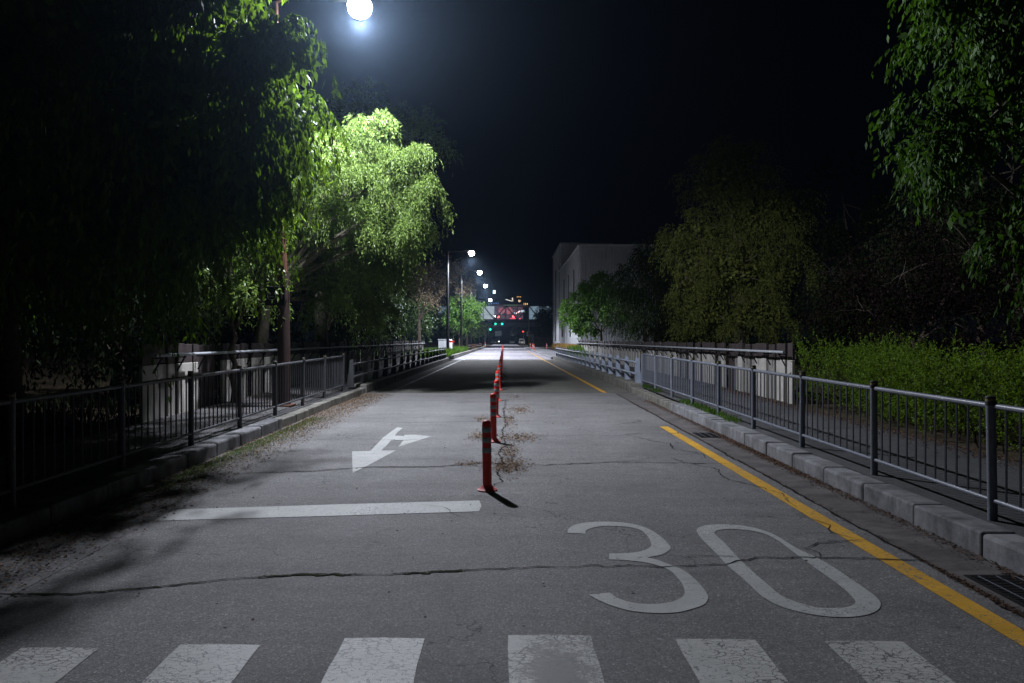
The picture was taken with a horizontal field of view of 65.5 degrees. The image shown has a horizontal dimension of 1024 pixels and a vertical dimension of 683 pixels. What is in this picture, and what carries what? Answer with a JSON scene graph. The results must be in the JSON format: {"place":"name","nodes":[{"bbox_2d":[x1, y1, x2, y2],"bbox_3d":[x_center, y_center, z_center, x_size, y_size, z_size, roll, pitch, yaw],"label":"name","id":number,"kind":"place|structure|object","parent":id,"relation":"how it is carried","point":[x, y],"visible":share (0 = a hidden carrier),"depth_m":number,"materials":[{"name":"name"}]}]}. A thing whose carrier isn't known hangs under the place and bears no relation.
{"place":"outdoors","nodes":[
{"label":"outdoors","id":0,"kind":"place"},
{"bbox_2d":[0,370,263,450],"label":"grass","id":1,"kind":"structure","parent":0,"point":[48,411],"depth_m":13.98,"materials":[{"name":"green plant"}]},
{"bbox_2d":[0,387,356,514],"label":"pavement","id":2,"kind":"structure","parent":0,"point":[31,494],"depth_m":10.41,"materials":[{"name":"concrete"}]},
{"bbox_2d":[0,353,344,509],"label":"railing fence","id":3,"kind":"object","parent":2,"relation":"on","point":[11,400],"visible":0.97,"depth_m":9.49,"materials":[{"name":"metal"}]},
{"bbox_2d":[0,388,345,483],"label":"leaf litter","id":4,"kind":"object","parent":2,"relation":"on","point":[151,433],"visible":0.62,"depth_m":11.07,"materials":[{"name":"brown plant"}]},
{"bbox_2d":[177,203,311,402],"bbox_3d":[-5.856,-0.882,17.153,3.227,4.678,2.130,0,0,25],"label":"maple sapling","id":5,"kind":"object","parent":2,"relation":"on","point":[247,297],"visible":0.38,"depth_m":17.06,"materials":[{"name":"green plant"}]},
{"bbox_2d":[270,0,371,406],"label":"street lamp","id":6,"kind":"object","parent":2,"relation":"on","point":[359,9],"visible":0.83,"depth_m":16.56,"materials":[{"name":"grey metal"}]},
{"bbox_2d":[265,286,284,305],"bbox_3d":[-4.915,-0.945,16.630,0.420,0.400,0.302,0,0,0],"label":"direction sign","id":7,"kind":"object","parent":6,"relation":"attached to","point":[271,295],"visible":0.88,"depth_m":16.49,"materials":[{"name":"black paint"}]},
{"bbox_2d":[143,416,328,491],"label":"fallen leaves","id":8,"kind":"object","parent":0,"point":[244,448],"depth_m":10.95,"materials":[{"name":"brown plant"}]},
{"bbox_2d":[293,357,446,385],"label":"sidewalk","id":9,"kind":"structure","parent":0,"point":[358,378],"depth_m":27.95,"materials":[{"name":"concrete"}]},
{"bbox_2d":[368,360,628,392],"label":"road bridge","id":10,"kind":"structure","parent":0,"point":[519,376],"depth_m":30.58,"materials":[{"name":"concrete"}]},
{"bbox_2d":[450,344,552,359],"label":"road","id":11,"kind":"structure","parent":0,"point":[511,352],"depth_m":81.99,"materials":[{"name":"grey asphalt"}]},
{"bbox_2d":[392,350,482,390],"bbox_3d":[-3.901,1.380,71.851,0.100,0.047,96.250,0,0,0],"label":"white edge line","id":12,"kind":"object","parent":11,"relation":"on","point":[427,375],"visible":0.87,"depth_m":32.11,"materials":[{"name":"paint"}]},
{"bbox_2d":[527,351,606,392],"bbox_3d":[2.350,1.387,66.423,0.140,0.035,87.200,0,0,0],"label":"yellow edge line","id":13,"kind":"object","parent":11,"relation":"on","point":[595,387],"visible":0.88,"depth_m":32.11,"materials":[{"name":"paint"}]},
{"bbox_2d":[495,307,522,318],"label":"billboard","id":14,"kind":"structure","parent":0,"point":[505,315],"depth_m":319.35,"materials":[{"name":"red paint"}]},
{"bbox_2d":[0,393,1023,682],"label":"road","id":15,"kind":"structure","parent":0,"point":[298,627],"depth_m":5.78,"materials":[{"name":"grey asphalt"}]},
{"bbox_2d":[0,647,98,682],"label":"crosswalk stripe","id":16,"kind":"object","parent":15,"relation":"on","point":[41,665],"visible":1,"depth_m":4.07,"materials":[{"name":"white paint"}]},
{"bbox_2d":[0,544,107,601],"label":"white edge line","id":17,"kind":"object","parent":15,"relation":"on","point":[68,561],"visible":1,"depth_m":5.64,"materials":[{"name":"paint"}]},
{"bbox_2d":[6,579,224,594],"bbox_3d":[-2.925,1.632,5.207,2.030,0.003,0.165,0,0,-10],"label":"mossy crack","id":18,"kind":"object","parent":15,"relation":"on","point":[90,591],"visible":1,"depth_m":5.16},
{"bbox_2d":[111,523,145,537],"bbox_3d":[-3.291,1.618,6.829,0.090,0.004,0.500,0,0,0],"label":"white edge line","id":19,"kind":"object","parent":15,"relation":"on","point":[131,528],"visible":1,"depth_m":6.82,"materials":[{"name":"paint"}]},
{"bbox_2d":[0,393,393,599],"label":"leaf litter","id":20,"kind":"object","parent":15,"relation":"on","point":[188,477],"visible":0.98,"depth_m":8.07,"materials":[{"name":"brown plant"}]},
{"bbox_2d":[141,644,259,682],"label":"crosswalk stripe","id":21,"kind":"object","parent":15,"relation":"on","point":[203,663],"visible":1,"depth_m":4.06,"materials":[{"name":"white paint"}]},
{"bbox_2d":[258,573,361,576],"bbox_3d":[-1.410,1.629,5.569,0.740,0.001,0.081,0,0,-3],"label":"mossy crack","id":22,"kind":"object","parent":15,"relation":"on","point":[310,574],"visible":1,"depth_m":5.57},
{"bbox_2d":[155,500,480,520],"bbox_3d":[-1.776,1.611,7.608,2.984,0.006,0.496,0,0,-8],"label":"stop line","id":23,"kind":"object","parent":15,"relation":"on","point":[314,510],"visible":1,"depth_m":7.59,"materials":[{"name":"white paint"}]},
{"bbox_2d":[321,637,424,682],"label":"crosswalk stripe","id":24,"kind":"object","parent":15,"relation":"on","point":[376,660],"visible":1,"depth_m":4.09,"materials":[{"name":"white paint"}]},
{"bbox_2d":[352,427,430,471],"bbox_3d":[-1.831,1.567,11.980,0.833,0.035,4.658,0,0,4],"label":"arrow marking","id":25,"kind":"object","parent":15,"relation":"on","point":[363,459],"visible":1,"depth_m":11.39,"materials":[{"name":"white paint"}]},
{"bbox_2d":[0,556,919,595],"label":"road crack","id":26,"kind":"object","parent":15,"relation":"on","point":[469,569],"visible":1,"depth_m":5.71,"materials":[{"name":"asphalt"}]},
{"bbox_2d":[227,462,729,473],"bbox_3d":[-0.406,1.584,10.168,6.448,0.007,0.480,0,0,-7],"label":"road crack","id":27,"kind":"object","parent":15,"relation":"on","point":[456,464],"visible":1,"depth_m":10.09,"materials":[{"name":"asphalt"}]},
{"bbox_2d":[477,420,496,491],"bbox_3d":[-0.270,1.225,8.580,0.216,0.757,0.214,-1,0,-18],"label":"delineator post","id":28,"kind":"object","parent":15,"relation":"on","point":[487,486],"visible":1,"depth_m":8.54,"materials":[{"name":"plastic"}]},
{"bbox_2d":[490,393,500,442],"bbox_3d":[-0.290,1.187,12.429,0.216,0.757,0.214,0,-1,-41],"label":"delineator post","id":29,"kind":"object","parent":15,"relation":"on","point":[493,415],"visible":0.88,"depth_m":12.39,"materials":[{"name":"plastic"}]},
{"bbox_2d":[494,380,500,417],"bbox_3d":[-0.317,1.150,16.098,0.216,0.757,0.214,1,1,6],"label":"delineator post","id":30,"kind":"object","parent":15,"relation":"on","point":[496,387],"visible":0.75,"depth_m":16.06,"materials":[{"name":"plastic"}]},
{"bbox_2d":[493,402,507,485],"bbox_3d":[-0.146,1.542,14.349,0.191,0.085,11.309,0,0,0],"label":"road crack","id":31,"kind":"object","parent":15,"relation":"on","point":[502,447],"visible":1,"depth_m":11.93,"materials":[{"name":"asphalt"}]},
{"bbox_2d":[454,394,555,478],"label":"leaf litter","id":32,"kind":"object","parent":15,"relation":"on","point":[511,463],"visible":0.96,"depth_m":11.27,"materials":[{"name":"brown plant"}]},
{"bbox_2d":[18,417,1020,628],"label":"twig litter","id":33,"kind":"object","parent":15,"relation":"on","point":[461,512],"visible":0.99,"depth_m":7.20,"materials":[{"name":"brown plant"}]},
{"bbox_2d":[508,635,603,682],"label":"crosswalk stripe","id":34,"kind":"object","parent":15,"relation":"on","point":[552,658],"visible":1,"depth_m":4.12,"materials":[{"name":"white paint"}]},
{"bbox_2d":[568,522,707,612],"bbox_3d":[0.870,1.627,5.975,0.785,0.018,2.339,0,0,0],"label":"road marking number","id":35,"kind":"object","parent":15,"relation":"on","point":[695,595],"visible":1,"depth_m":5.44,"materials":[{"name":"white paint"}]},
{"bbox_2d":[675,639,788,682],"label":"crosswalk stripe","id":36,"kind":"object","parent":15,"relation":"on","point":[729,660],"visible":1,"depth_m":4.10,"materials":[{"name":"white paint"}]},
{"bbox_2d":[697,524,880,616],"bbox_3d":[1.948,1.628,5.890,0.767,0.017,2.303,0,0,0],"label":"speed marking zero","id":37,"kind":"object","parent":15,"relation":"on","point":[867,602],"visible":1,"depth_m":5.44,"materials":[{"name":"white paint"}]},
{"bbox_2d":[660,426,1023,646],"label":"yellow edge line","id":38,"kind":"object","parent":15,"relation":"on","point":[1013,632],"visible":1,"depth_m":5.92,"materials":[{"name":"paint"}]},
{"bbox_2d":[825,640,954,682],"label":"crosswalk stripe","id":39,"kind":"object","parent":15,"relation":"on","point":[885,661],"visible":1,"depth_m":4.08,"materials":[{"name":"white paint"}]},
{"bbox_2d":[19,0,1023,341],"label":"sky","id":40,"kind":"structure","parent":0,"point":[568,120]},
{"bbox_2d":[21,342,1023,617],"bbox_3d":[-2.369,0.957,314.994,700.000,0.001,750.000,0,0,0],"label":"ground","id":41,"kind":"structure","parent":0,"point":[435,344],"depth_m":152.96,"materials":[{"name":"soil"}]},
{"bbox_2d":[0,418,281,547],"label":"kerb","id":42,"kind":"structure","parent":41,"relation":"on","point":[26,520],"depth_m":8.15,"materials":[{"name":"concrete"}]},
{"bbox_2d":[0,357,410,456],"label":"verge","id":43,"kind":"structure","parent":41,"relation":"on","point":[49,387],"depth_m":20.69,"materials":[{"name":"plant"}]},
{"bbox_2d":[19,256,252,407],"bbox_3d":[-9.634,-0.549,18.201,7.154,5.829,5.455,0,0,-21],"label":"background tree","id":44,"kind":"object","parent":43,"relation":"on","point":[120,367],"visible":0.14,"depth_m":17.66,"materials":[{"name":"green plant"}]},
{"bbox_2d":[0,0,356,435],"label":"broadleaf tree","id":45,"kind":"object","parent":43,"relation":"on","point":[152,149],"visible":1,"depth_m":10.93,"materials":[{"name":"green plant"}]},
{"bbox_2d":[111,228,330,376],"bbox_3d":[-9.245,-1.610,26.642,7.377,7.691,6.454,0,0,0],"label":"background tree","id":46,"kind":"object","parent":43,"relation":"on","point":[226,330],"visible":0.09,"depth_m":26.01,"materials":[{"name":"green plant"}]},
{"bbox_2d":[128,341,424,422],"bbox_3d":[-6.473,0.693,36.549,0.454,1.415,45.990,0,0,0],"label":"board fence","id":47,"kind":"object","parent":43,"relation":"on","point":[197,359],"visible":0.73,"depth_m":17.49,"materials":[{"name":"metal"}]},
{"bbox_2d":[257,221,396,357],"bbox_3d":[-9.208,-2.077,37.550,7.668,7.912,6.175,0,0,0],"label":"background tree","id":48,"kind":"object","parent":43,"relation":"on","point":[328,325],"visible":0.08,"depth_m":37.31,"materials":[{"name":"green plant"}]},
{"bbox_2d":[297,262,408,356],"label":"background tree","id":49,"kind":"object","parent":43,"relation":"on","point":[352,337],"visible":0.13,"depth_m":47.46,"materials":[{"name":"green plant"}]},
{"bbox_2d":[252,108,457,389],"bbox_3d":[-3.848,-2.264,20.950,5.454,7.427,6.575,0,0,-35],"label":"willow tree","id":50,"kind":"object","parent":43,"relation":"on","point":[375,223],"visible":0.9,"depth_m":20.79,"materials":[{"name":"green plant"}]},
{"bbox_2d":[287,76,463,354],"bbox_3d":[-6.262,-4.564,32.146,8.607,11.996,6.437,0,0,0],"label":"willow tree","id":51,"kind":"object","parent":43,"relation":"on","point":[322,338],"visible":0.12,"depth_m":31.59,"materials":[{"name":"green plant"}]},
{"bbox_2d":[25,347,478,356],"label":"verge","id":52,"kind":"structure","parent":41,"relation":"on","point":[250,349],"depth_m":75.61,"materials":[{"name":"green plant"}]},
{"bbox_2d":[332,255,414,343],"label":"background tree","id":53,"kind":"object","parent":52,"relation":"on","point":[398,307],"visible":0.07,"depth_m":61.23,"materials":[{"name":"green plant"}]},
{"bbox_2d":[363,281,440,341],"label":"background tree","id":54,"kind":"object","parent":52,"relation":"on","point":[425,319],"visible":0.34,"depth_m":89.00,"materials":[{"name":"green plant"}]},
{"bbox_2d":[372,288,436,343],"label":"background tree","id":55,"kind":"object","parent":52,"relation":"on","point":[410,313],"visible":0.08,"depth_m":109.02,"materials":[{"name":"green plant"}]},
{"bbox_2d":[410,346,468,357],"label":"grass","id":56,"kind":"structure","parent":52,"relation":"on","point":[454,350],"depth_m":65.99,"materials":[{"name":"plant"}]},
{"bbox_2d":[405,253,478,350],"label":"spring tree","id":57,"kind":"object","parent":52,"relation":"on","point":[423,306],"visible":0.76,"depth_m":74.82,"materials":[{"name":"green plant"}]},
{"bbox_2d":[426,302,476,345],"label":"background tree","id":58,"kind":"object","parent":52,"relation":"on","point":[452,332],"visible":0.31,"depth_m":149.41,"materials":[{"name":"green plant"}]},
{"bbox_2d":[446,250,474,347],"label":"street lamp","id":59,"kind":"object","parent":52,"relation":"on","point":[471,252],"visible":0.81,"depth_m":66.87,"materials":[{"name":"metal"}]},
{"bbox_2d":[436,303,489,346],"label":"street tree","id":60,"kind":"object","parent":52,"relation":"on","point":[482,326],"visible":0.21,"depth_m":121.50,"materials":[{"name":"green plant"}]},
{"bbox_2d":[440,293,487,345],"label":"street tree","id":61,"kind":"object","parent":52,"relation":"on","point":[469,317],"visible":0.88,"depth_m":92.10,"materials":[{"name":"green plant"}]},
{"bbox_2d":[460,270,481,345],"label":"street lamp","id":62,"kind":"object","parent":52,"relation":"on","point":[479,272],"visible":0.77,"depth_m":86.36,"materials":[{"name":"metal"}]},
{"bbox_2d":[275,387,365,427],"bbox_3d":[-4.259,1.552,18.454,0.249,0.472,8.525,0,0,0],"label":"curb","id":63,"kind":"object","parent":41,"relation":"on","point":[297,415],"visible":0.47,"depth_m":17.13,"materials":[{"name":"concrete"}]},
{"bbox_2d":[354,358,448,392],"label":"bridge kerb","id":64,"kind":"structure","parent":41,"relation":"on","point":[370,385],"depth_m":29.14,"materials":[{"name":"concrete"}]},
{"bbox_2d":[346,347,446,386],"bbox_3d":[-4.538,0.812,38.669,0.246,0.766,33.780,0,0,0],"label":"guard rail","id":65,"kind":"object","parent":64,"relation":"on","point":[437,355],"visible":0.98,"depth_m":28.97,"materials":[{"name":"metal"}]},
{"bbox_2d":[443,311,487,345],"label":"background tree","id":66,"kind":"object","parent":41,"relation":"on","point":[468,335],"visible":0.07,"depth_m":174.74,"materials":[{"name":"green plant"}]},
{"bbox_2d":[450,346,485,360],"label":"kerb","id":67,"kind":"structure","parent":41,"relation":"on","point":[456,355],"depth_m":77.63,"materials":[{"name":"concrete"}]},
{"bbox_2d":[437,305,552,344],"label":"footbridge","id":68,"kind":"object","parent":41,"relation":"on","point":[488,315],"visible":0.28,"depth_m":198.42,"materials":[{"name":"metal"}]},
{"bbox_2d":[456,311,551,343],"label":"lit building","id":69,"kind":"structure","parent":41,"relation":"on","point":[502,333],"depth_m":331.98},
{"bbox_2d":[508,326,527,341],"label":"tree","id":70,"kind":"object","parent":41,"relation":"on","point":[518,336],"visible":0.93,"depth_m":304.50,"materials":[{"name":"green plant"}]},
{"bbox_2d":[524,347,552,358],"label":"plaza kerb","id":71,"kind":"structure","parent":41,"relation":"on","point":[545,355],"depth_m":78.54,"materials":[{"name":"concrete"}]},
{"bbox_2d":[530,300,552,336],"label":"background tree","id":72,"kind":"object","parent":41,"relation":"on","point":[544,316],"visible":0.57,"depth_m":189.50,"materials":[{"name":"green plant"}]},
{"bbox_2d":[531,334,552,346],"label":"boundary wall","id":73,"kind":"structure","parent":41,"relation":"on","point":[540,341],"depth_m":184.91,"materials":[{"name":"concrete"}]},
{"bbox_2d":[552,242,612,343],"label":"tower block","id":74,"kind":"structure","parent":41,"relation":"on","point":[562,253],"depth_m":148.49,"materials":[{"name":"pale concrete"},{"name":"dark glass"}]},
{"bbox_2d":[555,271,555,340],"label":"window","id":75,"kind":"structure","parent":74,"relation":"in","point":[555,271],"depth_m":153.19,"materials":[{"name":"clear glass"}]},
{"bbox_2d":[553,356,643,390],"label":"bridge kerb","id":76,"kind":"structure","parent":41,"relation":"on","point":[622,382],"depth_m":29.98,"materials":[{"name":"concrete"}]},
{"bbox_2d":[555,346,640,382],"bbox_3d":[3.588,0.801,42.330,0.246,0.760,37.580,0,0,0],"label":"guard rail","id":77,"kind":"object","parent":76,"relation":"on","point":[564,354],"visible":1,"depth_m":31.85,"materials":[{"name":"grey metal"}]},
{"bbox_2d":[558,244,656,350],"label":"metal clad hall","id":78,"kind":"structure","parent":41,"relation":"on","point":[584,261],"depth_m":99.07,"materials":[{"name":"grey metal"}]},
{"bbox_2d":[629,386,677,409],"bbox_3d":[3.587,1.542,20.448,0.248,0.438,5.995,0,0,0],"label":"curb","id":79,"kind":"object","parent":41,"relation":"on","point":[662,401],"visible":0.45,"depth_m":19.83,"materials":[{"name":"concrete"}]},
{"bbox_2d":[539,347,1023,462],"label":"verge","id":80,"kind":"structure","parent":41,"relation":"on","point":[940,433],"depth_m":14.36,"materials":[{"name":"plant"}]},
{"bbox_2d":[558,270,630,340],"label":"street tree","id":81,"kind":"object","parent":80,"relation":"on","point":[581,315],"visible":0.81,"depth_m":73.34,"materials":[{"name":"green plant"}]},
{"bbox_2d":[597,227,692,341],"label":"background tree","id":82,"kind":"object","parent":80,"relation":"on","point":[627,294],"visible":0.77,"depth_m":63.48,"materials":[{"name":"green plant"}]},
{"bbox_2d":[598,236,715,344],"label":"background tree","id":83,"kind":"object","parent":80,"relation":"on","point":[657,297],"visible":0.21,"depth_m":79.82,"materials":[{"name":"green plant"}]},
{"bbox_2d":[640,298,720,358],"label":"background tree","id":84,"kind":"object","parent":80,"relation":"on","point":[661,329],"visible":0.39,"depth_m":51.38,"materials":[{"name":"green plant"}]},
{"bbox_2d":[575,340,803,403],"bbox_3d":[5.894,0.664,43.160,0.454,1.388,51.826,0,0,0],"label":"board fence","id":85,"kind":"object","parent":80,"relation":"on","point":[760,352],"visible":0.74,"depth_m":22.74,"materials":[{"name":"metal"}]},
{"bbox_2d":[650,242,783,358],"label":"background tree","id":86,"kind":"object","parent":80,"relation":"on","point":[722,339],"visible":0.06,"depth_m":56.46,"materials":[{"name":"green plant"}]},
{"bbox_2d":[648,134,831,365],"bbox_3d":[11.625,-4.654,40.760,9.481,12.441,6.630,0,0,0],"label":"willow tree","id":87,"kind":"object","parent":80,"relation":"on","point":[728,189],"visible":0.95,"depth_m":39.97,"materials":[{"name":"green plant"}]},
{"bbox_2d":[692,236,821,348],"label":"background tree","id":88,"kind":"object","parent":80,"relation":"on","point":[790,315],"visible":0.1,"depth_m":65.27,"materials":[{"name":"green plant"}]},
{"bbox_2d":[767,146,944,364],"bbox_3d":[17.095,-4.071,39.612,9.433,10.996,6.359,0,0,0],"label":"background tree","id":89,"kind":"object","parent":80,"relation":"on","point":[835,235],"visible":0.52,"depth_m":39.57,"materials":[{"name":"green plant"}]},
{"bbox_2d":[793,251,920,372],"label":"background tree","id":90,"kind":"object","parent":80,"relation":"on","point":[824,332],"visible":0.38,"depth_m":32.51,"materials":[{"name":"green plant"}]},
{"bbox_2d":[786,319,1023,453],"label":"hedge","id":91,"kind":"object","parent":80,"relation":"on","point":[905,374],"visible":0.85,"depth_m":12.24,"materials":[{"name":"green plant"}]},
{"bbox_2d":[788,188,1023,385],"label":"plum tree","id":92,"kind":"object","parent":80,"relation":"on","point":[935,315],"visible":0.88,"depth_m":22.64,"materials":[{"name":"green plant"}]},
{"bbox_2d":[861,157,1023,375],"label":"background tree","id":93,"kind":"object","parent":80,"relation":"on","point":[996,239],"visible":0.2,"depth_m":29.49,"materials":[{"name":"green plant"}]},
{"bbox_2d":[864,93,1023,380],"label":"background tree","id":94,"kind":"object","parent":80,"relation":"on","point":[972,206],"visible":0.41,"depth_m":25.08,"materials":[{"name":"green plant"}]},
{"bbox_2d":[865,0,1023,330],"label":"broadleaf tree","id":95,"kind":"object","parent":80,"relation":"on","point":[985,34],"visible":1,"depth_m":10.38,"materials":[{"name":"green plant"}]},
{"bbox_2d":[615,393,1023,614],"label":"gutter","id":96,"kind":"object","parent":41,"relation":"on","point":[914,542],"visible":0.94,"depth_m":7.31,"materials":[{"name":"concrete"}]},
{"bbox_2d":[693,432,723,437],"bbox_3d":[3.261,1.554,13.229,0.380,0.020,0.620,0,0,0],"label":"drain grate","id":97,"kind":"object","parent":96,"relation":"on","point":[704,435],"visible":0.97,"depth_m":13.12,"materials":[{"name":"metal"}]},
{"bbox_2d":[623,397,1022,616],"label":"gutter seam","id":98,"kind":"object","parent":96,"relation":"on","point":[882,539],"visible":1,"depth_m":7.43,"materials":[{"name":"concrete"}]},
{"bbox_2d":[629,400,1023,616],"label":"leaf litter","id":99,"kind":"object","parent":96,"relation":"on","point":[764,456],"visible":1,"depth_m":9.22,"materials":[{"name":"brown plant"}]},
{"bbox_2d":[964,574,1023,606],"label":"drain grate","id":100,"kind":"object","parent":96,"relation":"on","point":[1008,587],"visible":1,"depth_m":5.33,"materials":[{"name":"black metal"}]},
{"bbox_2d":[671,403,1023,574],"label":"kerb","id":101,"kind":"structure","parent":41,"relation":"on","point":[1001,546],"depth_m":7.49,"materials":[{"name":"concrete"}]},
{"bbox_2d":[527,347,574,356],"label":"plaza","id":102,"kind":"structure","parent":0,"point":[547,351],"depth_m":101.14,"materials":[{"name":"concrete"}]},
{"bbox_2d":[567,344,589,356],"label":"grass","id":103,"kind":"structure","parent":102,"relation":"on","point":[579,347],"depth_m":64.10,"materials":[{"name":"plant"}]},
{"bbox_2d":[551,343,590,348],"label":"dry grass","id":104,"kind":"structure","parent":0,"point":[559,345],"depth_m":109.16,"materials":[{"name":"plant"}]},
{"bbox_2d":[581,357,715,385],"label":"sidewalk","id":105,"kind":"structure","parent":0,"point":[632,369],"depth_m":27.95,"materials":[{"name":"concrete"}]},
{"bbox_2d":[644,387,1023,536],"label":"pavement","id":106,"kind":"structure","parent":0,"point":[1008,518],"depth_m":9.51,"materials":[{"name":"concrete"}]},
{"bbox_2d":[639,384,741,422],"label":"weeds","id":107,"kind":"object","parent":106,"relation":"on","point":[704,408],"visible":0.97,"depth_m":15.85,"materials":[{"name":"green plant"}]},
{"bbox_2d":[641,351,1023,520],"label":"railing fence","id":108,"kind":"object","parent":106,"relation":"on","point":[990,405],"visible":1,"depth_m":8.92,"materials":[{"name":"grey metal"}]},
{"bbox_2d":[725,388,1023,471],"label":"leaf litter","id":109,"kind":"object","parent":106,"relation":"on","point":[912,438],"visible":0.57,"depth_m":11.76,"materials":[{"name":"brown plant"}]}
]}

